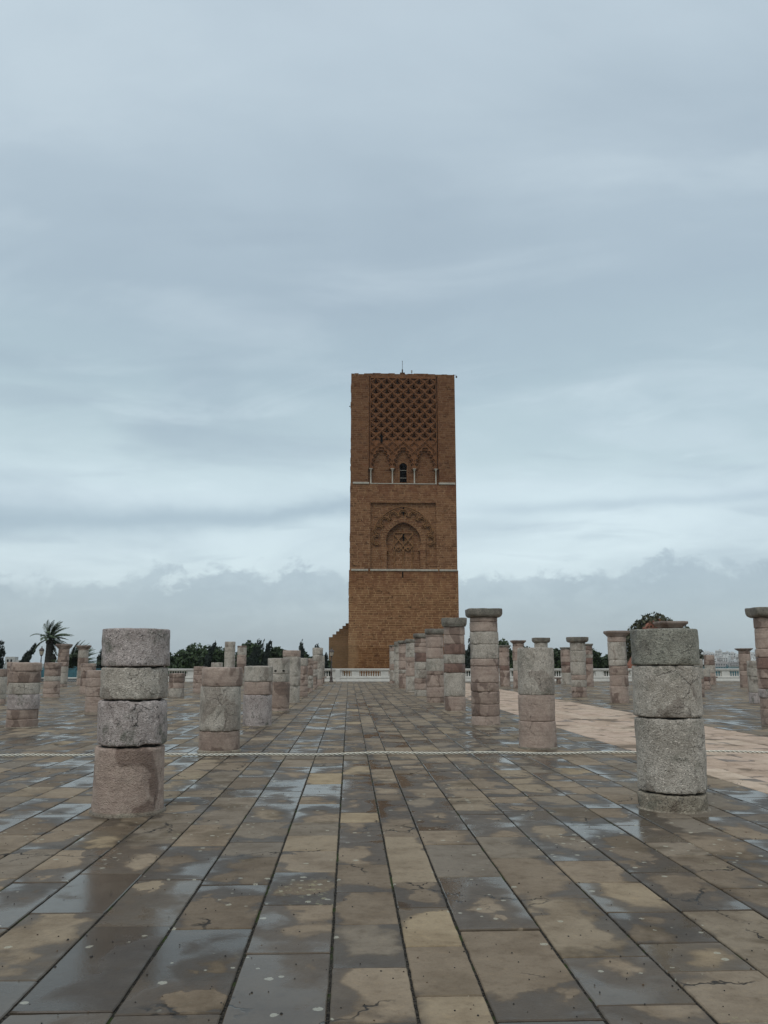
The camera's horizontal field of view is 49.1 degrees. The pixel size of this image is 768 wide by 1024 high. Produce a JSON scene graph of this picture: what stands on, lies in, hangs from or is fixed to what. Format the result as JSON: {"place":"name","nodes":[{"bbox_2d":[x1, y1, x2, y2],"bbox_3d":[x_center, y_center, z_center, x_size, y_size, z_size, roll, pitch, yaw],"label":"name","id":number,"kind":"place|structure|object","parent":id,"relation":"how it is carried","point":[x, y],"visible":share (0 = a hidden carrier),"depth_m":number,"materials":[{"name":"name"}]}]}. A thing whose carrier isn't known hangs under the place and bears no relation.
{"place":"outdoors","nodes":[
{"label":"outdoors","id":0,"kind":"place"},
{"bbox_2d":[3,664,738,675],"bbox_3d":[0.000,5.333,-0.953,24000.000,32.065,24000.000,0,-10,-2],"label":"ground","id":1,"kind":"structure","parent":0,"point":[347,675],"depth_m":1146.22,"materials":[{"name":"grey"}]},
{"bbox_2d":[0,640,5,668],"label":"cypress","id":2,"kind":"object","parent":1,"relation":"on","point":[2,653],"visible":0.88,"depth_m":85.24,"materials":[{"name":"green plant"}]},
{"bbox_2d":[5,657,18,668],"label":"building","id":3,"kind":"structure","parent":1,"relation":"on","point":[11,659],"depth_m":290.52,"materials":[{"name":"concrete"}]},
{"bbox_2d":[19,643,36,661],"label":"cypress","id":4,"kind":"object","parent":1,"relation":"on","point":[27,656],"visible":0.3,"depth_m":85.22,"materials":[{"name":"green plant"}]},
{"bbox_2d":[39,647,44,681],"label":"street lamp","id":5,"kind":"object","parent":1,"relation":"on","point":[41,650],"visible":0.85,"depth_m":69.80,"materials":[{"name":"grey metal"}]},
{"bbox_2d":[31,620,73,664],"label":"palm tree","id":6,"kind":"object","parent":1,"relation":"on","point":[51,641],"visible":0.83,"depth_m":82.56,"materials":[{"name":"green plant"}]},
{"bbox_2d":[41,667,76,676],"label":"metal fence","id":7,"kind":"object","parent":1,"relation":"on","point":[72,673],"visible":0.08,"depth_m":72.12,"materials":[{"name":"teal paint"}]},
{"bbox_2d":[41,677,76,681],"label":"wall","id":8,"kind":"structure","parent":1,"relation":"on","point":[72,679],"depth_m":70.85,"materials":[{"name":"white stone"}]},
{"bbox_2d":[50,640,98,669],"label":"palm tree","id":9,"kind":"object","parent":1,"relation":"on","point":[73,659],"visible":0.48,"depth_m":81.25,"materials":[{"name":"green plant"}]},
{"bbox_2d":[96,649,105,669],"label":"cypress","id":10,"kind":"object","parent":1,"relation":"on","point":[99,666],"visible":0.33,"depth_m":85.28,"materials":[{"name":"green plant"}]},
{"bbox_2d":[165,652,185,675],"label":"dense tree","id":11,"kind":"object","parent":1,"relation":"on","point":[173,662],"visible":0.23,"depth_m":94.74,"materials":[{"name":"green plant"}]},
{"bbox_2d":[173,642,203,674],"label":"dense tree","id":12,"kind":"object","parent":1,"relation":"on","point":[189,655],"visible":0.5,"depth_m":95.67,"materials":[{"name":"green plant"}]},
{"bbox_2d":[203,641,216,666],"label":"cypress","id":13,"kind":"object","parent":1,"relation":"on","point":[208,659],"visible":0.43,"depth_m":91.83,"materials":[{"name":"green plant"}]},
{"bbox_2d":[192,645,236,666],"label":"dense tree","id":14,"kind":"object","parent":1,"relation":"on","point":[218,654],"visible":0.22,"depth_m":93.70,"materials":[{"name":"green plant"}]},
{"bbox_2d":[235,640,263,665],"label":"dense tree","id":15,"kind":"object","parent":1,"relation":"on","point":[249,644],"visible":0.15,"depth_m":97.30,"materials":[{"name":"green plant"}]},
{"bbox_2d":[246,639,264,665],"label":"cypress","id":16,"kind":"object","parent":1,"relation":"on","point":[252,658],"visible":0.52,"depth_m":93.03,"materials":[{"name":"green plant"}]},
{"bbox_2d":[261,640,271,665],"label":"cypress","id":17,"kind":"object","parent":1,"relation":"on","point":[265,656],"visible":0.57,"depth_m":93.05,"materials":[{"name":"green plant"}]},
{"bbox_2d":[257,646,283,665],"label":"dense tree","id":18,"kind":"object","parent":1,"relation":"on","point":[276,652],"visible":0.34,"depth_m":95.31,"materials":[{"name":"green plant"}]},
{"bbox_2d":[298,639,304,657],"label":"cypress","id":19,"kind":"object","parent":1,"relation":"on","point":[301,649],"visible":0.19,"depth_m":93.31,"materials":[{"name":"green plant"}]},
{"bbox_2d":[309,656,332,675],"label":"dense tree","id":20,"kind":"object","parent":1,"relation":"on","point":[329,663],"visible":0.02,"depth_m":96.63,"materials":[{"name":"green plant"}]},
{"bbox_2d":[324,652,328,675],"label":"cypress","id":21,"kind":"object","parent":1,"relation":"on","point":[326,662],"visible":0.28,"depth_m":94.16,"materials":[{"name":"green plant"}]},
{"bbox_2d":[329,623,348,674],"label":"stepped wall","id":22,"kind":"structure","parent":1,"relation":"on","point":[338,642],"depth_m":125.11,"materials":[{"name":"brown stone"}]},
{"bbox_2d":[348,373,458,675],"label":"stone tower","id":23,"kind":"structure","parent":1,"relation":"on","point":[403,578],"depth_m":126.12,"materials":[{"name":"brown stone"}]},
{"bbox_2d":[399,463,406,481],"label":"window","id":24,"kind":"structure","parent":23,"relation":"in","point":[403,467],"depth_m":127.81,"materials":[{"name":"black glass"}]},
{"bbox_2d":[465,636,470,675],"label":"cypress","id":25,"kind":"object","parent":1,"relation":"on","point":[467,659],"visible":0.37,"depth_m":92.86,"materials":[{"name":"green plant"}]},
{"bbox_2d":[498,638,512,675],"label":"dense tree","id":26,"kind":"object","parent":1,"relation":"on","point":[501,642],"visible":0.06,"depth_m":94.82,"materials":[{"name":"green plant"}]},
{"bbox_2d":[553,648,561,675],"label":"dense tree","id":27,"kind":"object","parent":1,"relation":"on","point":[557,658],"visible":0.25,"depth_m":94.22,"materials":[{"name":"green plant"}]},
{"bbox_2d":[592,648,609,675],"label":"dense tree","id":28,"kind":"object","parent":1,"relation":"on","point":[599,662],"visible":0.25,"depth_m":95.04,"materials":[{"name":"green plant"}]},
{"bbox_2d":[604,654,608,675],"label":"dense tree","id":29,"kind":"object","parent":1,"relation":"on","point":[606,657],"visible":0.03,"depth_m":97.12,"materials":[{"name":"green plant"}]},
{"bbox_2d":[627,619,663,675],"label":"earth wall","id":30,"kind":"structure","parent":1,"relation":"on","point":[629,664],"depth_m":89.97,"materials":[{"name":"brown soil"}]},
{"bbox_2d":[626,612,704,667],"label":"dense tree","id":31,"kind":"object","parent":1,"relation":"on","point":[640,623],"visible":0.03,"depth_m":91.57,"materials":[{"name":"green plant"}]},
{"bbox_2d":[715,649,721,654],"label":"house","id":32,"kind":"structure","parent":1,"relation":"on","point":[719,651],"depth_m":1415.05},
{"bbox_2d":[715,661,728,667],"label":"house","id":33,"kind":"structure","parent":1,"relation":"on","point":[723,664],"depth_m":1113.32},
{"bbox_2d":[720,656,730,662],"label":"house","id":34,"kind":"structure","parent":1,"relation":"on","point":[726,658],"depth_m":1171.14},
{"bbox_2d":[716,665,738,675],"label":"metal fence","id":35,"kind":"object","parent":1,"relation":"on","point":[726,666],"visible":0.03,"depth_m":79.94,"materials":[{"name":"teal paint"}]},
{"bbox_2d":[727,652,735,658],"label":"house","id":36,"kind":"structure","parent":1,"relation":"on","point":[733,654],"depth_m":1276.57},
{"bbox_2d":[731,661,738,665],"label":"house","id":37,"kind":"structure","parent":1,"relation":"on","point":[735,663],"depth_m":1154.81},
{"bbox_2d":[0,681,767,1023],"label":"plaza","id":38,"kind":"structure","parent":0,"point":[706,871],"depth_m":6.30,"materials":[{"name":"stone"}]},
{"bbox_2d":[0,669,7,703],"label":"ruined column","id":39,"kind":"structure","parent":38,"relation":"on","point":[3,680],"depth_m":32.88,"materials":[{"name":"brown stone"}]},
{"bbox_2d":[7,662,13,684],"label":"ruined column","id":40,"kind":"structure","parent":38,"relation":"on","point":[8,665],"depth_m":59.38,"materials":[{"name":"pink stone"}]},
{"bbox_2d":[4,662,41,727],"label":"ruined column","id":41,"kind":"structure","parent":38,"relation":"on","point":[23,703],"depth_m":20.89,"materials":[{"name":"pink stone"}]},
{"bbox_2d":[43,662,61,696],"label":"ruined column","id":42,"kind":"structure","parent":38,"relation":"on","point":[52,678],"depth_m":38.86,"materials":[{"name":"brown stone"}]},
{"bbox_2d":[56,644,72,686],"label":"ruined column","id":43,"kind":"structure","parent":38,"relation":"on","point":[63,653],"depth_m":55.93,"materials":[{"name":"brown stone"}]},
{"bbox_2d":[76,645,91,684],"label":"ruined column","id":44,"kind":"structure","parent":38,"relation":"on","point":[83,653],"depth_m":59.78,"materials":[{"name":"beige stone"}]},
{"bbox_2d":[79,663,95,693],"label":"ruined column","id":45,"kind":"structure","parent":38,"relation":"on","point":[85,667],"depth_m":43.20,"materials":[{"name":"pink stone"}]},
{"bbox_2d":[83,670,102,712],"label":"ruined column","id":46,"kind":"structure","parent":38,"relation":"on","point":[92,688],"depth_m":26.91,"materials":[{"name":"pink stone"}]},
{"bbox_2d":[89,628,169,818],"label":"ruined column","id":47,"kind":"structure","parent":38,"relation":"on","point":[132,730],"depth_m":9.02,"materials":[{"name":"grey stone"}]},
{"bbox_2d":[168,673,184,696],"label":"ruined column","id":48,"kind":"structure","parent":38,"relation":"on","point":[176,685],"depth_m":38.85,"materials":[{"name":"brown stone"}]},
{"bbox_2d":[193,666,206,692],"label":"ruined column","id":49,"kind":"structure","parent":38,"relation":"on","point":[197,680],"depth_m":44.64,"materials":[{"name":"brown stone"}]},
{"bbox_2d":[211,662,222,666],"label":"ruined column","id":50,"kind":"structure","parent":38,"relation":"on","point":[217,664],"depth_m":51.00,"materials":[{"name":"grey stone"}]},
{"bbox_2d":[197,667,242,753],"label":"ruined column","id":51,"kind":"structure","parent":38,"relation":"on","point":[220,716],"depth_m":15.15,"materials":[{"name":"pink stone"}]},
{"bbox_2d":[224,642,235,666],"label":"ruined column","id":52,"kind":"structure","parent":38,"relation":"on","point":[229,656],"depth_m":56.44,"materials":[{"name":"grey stone"}]},
{"bbox_2d":[237,646,246,683],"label":"ruined column","id":53,"kind":"structure","parent":38,"relation":"on","point":[241,655],"depth_m":62.21,"materials":[{"name":"brown stone"}]},
{"bbox_2d":[242,666,272,726],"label":"ruined column","id":54,"kind":"structure","parent":38,"relation":"on","point":[257,697],"depth_m":21.31,"materials":[{"name":"grey stone"}]},
{"bbox_2d":[268,658,289,711],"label":"ruined column","id":55,"kind":"structure","parent":38,"relation":"on","point":[281,686],"depth_m":27.48,"materials":[{"name":"grey stone"}]},
{"bbox_2d":[283,650,300,702],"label":"ruined column","id":56,"kind":"structure","parent":38,"relation":"on","point":[295,665],"depth_m":33.59,"materials":[{"name":"beige stone"}]},
{"bbox_2d":[300,658,307,696],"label":"ruined column","id":57,"kind":"structure","parent":38,"relation":"on","point":[303,679],"depth_m":39.75,"materials":[{"name":"grey stone"}]},
{"bbox_2d":[307,658,313,691],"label":"ruined column","id":58,"kind":"structure","parent":38,"relation":"on","point":[310,674],"depth_m":45.88,"materials":[{"name":"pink stone"}]},
{"bbox_2d":[313,661,317,688],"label":"ruined column","id":59,"kind":"structure","parent":38,"relation":"on","point":[315,670],"depth_m":52.07,"materials":[{"name":"brown stone"}]},
{"bbox_2d":[312,648,322,685],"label":"ruined column","id":60,"kind":"structure","parent":38,"relation":"on","point":[317,653],"depth_m":58.27,"materials":[{"name":"grey stone"}]},
{"bbox_2d":[322,656,324,683],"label":"ruined column","id":61,"kind":"structure","parent":38,"relation":"on","point":[323,677],"depth_m":63.79,"materials":[{"name":"grey stone"}]},
{"bbox_2d":[329,648,333,681],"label":"street lamp","id":62,"kind":"object","parent":38,"relation":"on","point":[331,651],"visible":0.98,"depth_m":68.35,"materials":[{"name":"brown metal"}]},
{"bbox_2d":[2,759,764,1023],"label":"grit","id":63,"kind":"object","parent":38,"relation":"on","point":[281,1013],"visible":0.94,"depth_m":5.12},
{"bbox_2d":[0,750,767,756],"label":"paving strip","id":64,"kind":"object","parent":38,"relation":"on","point":[470,752],"visible":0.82,"depth_m":14.61,"materials":[{"name":"stone"}]},
{"bbox_2d":[389,645,394,682],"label":"ruined column","id":65,"kind":"structure","parent":38,"relation":"on","point":[391,664],"depth_m":63.97,"materials":[{"name":"grey stone"}]},
{"bbox_2d":[394,642,398,684],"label":"ruined column","id":66,"kind":"structure","parent":38,"relation":"on","point":[396,660],"depth_m":58.89,"materials":[{"name":"grey stone"}]},
{"bbox_2d":[398,640,405,687],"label":"ruined column","id":67,"kind":"structure","parent":38,"relation":"on","point":[402,662],"depth_m":51.96,"materials":[{"name":"brown stone"}]},
{"bbox_2d":[405,639,414,691],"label":"ruined column","id":68,"kind":"structure","parent":38,"relation":"on","point":[410,669],"depth_m":46.14,"materials":[{"name":"grey stone"}]},
{"bbox_2d":[413,633,427,695],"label":"ruined column","id":69,"kind":"structure","parent":38,"relation":"on","point":[420,662],"depth_m":40.06,"materials":[{"name":"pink stone"}]},
{"bbox_2d":[425,629,443,702],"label":"ruined column","id":70,"kind":"structure","parent":38,"relation":"on","point":[434,669],"depth_m":33.87,"materials":[{"name":"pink stone"}]},
{"bbox_2d":[168,668,739,681],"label":"balustrade","id":71,"kind":"object","parent":38,"relation":"on","point":[337,676],"visible":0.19,"depth_m":69.61,"materials":[{"name":"white stone"}]},
{"bbox_2d":[441,618,466,711],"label":"ruined column","id":72,"kind":"structure","parent":38,"relation":"on","point":[454,670],"depth_m":27.84,"materials":[{"name":"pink stone"}]},
{"bbox_2d":[465,608,501,725],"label":"ruined column","id":73,"kind":"structure","parent":38,"relation":"on","point":[484,667],"depth_m":21.68,"materials":[{"name":"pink stone"}]},
{"bbox_2d":[498,645,509,685],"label":"ruined column","id":74,"kind":"structure","parent":38,"relation":"on","point":[504,670],"depth_m":56.38,"materials":[{"name":"brown stone"}]},
{"bbox_2d":[510,640,525,687],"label":"ruined column","id":75,"kind":"structure","parent":38,"relation":"on","point":[517,644],"depth_m":52.75,"materials":[{"name":"brown stone"}]},
{"bbox_2d":[517,647,558,749],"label":"ruined column","id":76,"kind":"structure","parent":38,"relation":"on","point":[536,699],"depth_m":15.77,"materials":[{"name":"grey stone"}]},
{"bbox_2d":[532,638,549,647],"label":"ruined column","id":77,"kind":"structure","parent":38,"relation":"on","point":[540,642],"depth_m":46.47,"materials":[{"name":"grey stone"}]},
{"bbox_2d":[560,647,570,684],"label":"ruined column","id":78,"kind":"structure","parent":38,"relation":"on","point":[565,667],"depth_m":60.09,"materials":[{"name":"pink stone"}]},
{"bbox_2d":[566,637,588,696],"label":"ruined column","id":79,"kind":"structure","parent":38,"relation":"on","point":[578,667],"depth_m":38.99,"materials":[{"name":"grey stone"}]},
{"bbox_2d":[585,644,593,686],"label":"ruined column","id":80,"kind":"structure","parent":38,"relation":"on","point":[589,668],"depth_m":55.76,"materials":[{"name":"brown stone"}]},
{"bbox_2d":[603,631,629,702],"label":"ruined column","id":81,"kind":"structure","parent":38,"relation":"on","point":[618,668],"depth_m":33.53,"materials":[{"name":"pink stone"}]},
{"bbox_2d":[630,628,710,814],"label":"ruined column","id":82,"kind":"structure","parent":38,"relation":"on","point":[669,730],"depth_m":9.24,"materials":[{"name":"grey stone"}]},
{"bbox_2d":[653,621,687,628],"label":"ruined column","id":83,"kind":"structure","parent":38,"relation":"on","point":[669,624],"depth_m":27.99,"materials":[{"name":"brown stone"}]},
{"bbox_2d":[694,659,704,696],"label":"ruined column","id":84,"kind":"structure","parent":38,"relation":"on","point":[702,676],"depth_m":38.92,"materials":[{"name":"grey stone"}]},
{"bbox_2d":[703,669,710,689],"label":"ruined column","id":85,"kind":"structure","parent":38,"relation":"on","point":[707,680],"depth_m":49.52,"materials":[{"name":"grey stone"}]},
{"bbox_2d":[704,655,715,684],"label":"ruined column","id":86,"kind":"structure","parent":38,"relation":"on","point":[709,661],"depth_m":60.89,"materials":[{"name":"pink stone"}]},
{"bbox_2d":[735,648,752,686],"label":"ruined column","id":87,"kind":"structure","parent":38,"relation":"on","point":[744,656],"depth_m":54.06,"materials":[{"name":"brown stone"}]},
{"bbox_2d":[747,661,759,702],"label":"ruined column","id":88,"kind":"structure","parent":38,"relation":"on","point":[754,697],"depth_m":33.27,"materials":[{"name":"grey stone"}]},
{"bbox_2d":[745,607,767,725],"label":"ruined column","id":89,"kind":"structure","parent":38,"relation":"on","point":[759,615],"depth_m":21.79,"materials":[{"name":"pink stone"}]},
{"bbox_2d":[0,0,767,663],"label":"sky","id":90,"kind":"structure","parent":0,"point":[216,215],"materials":[{"name":"grey"}]},
{"bbox_2d":[555,677,561,683],"bbox_3d":[12.802,12.591,62.739,1.050,0.480,0.500,0,-10,-2],"label":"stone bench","id":91,"kind":"object","parent":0,"point":[558,680],"visible":0.4,"depth_m":62.54,"materials":[{"name":"stone"}]},
{"bbox_2d":[465,683,767,793],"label":"path","id":92,"kind":"structure","parent":0,"point":[611,727],"depth_m":18.10,"materials":[{"name":"beige stone"}]}
]}

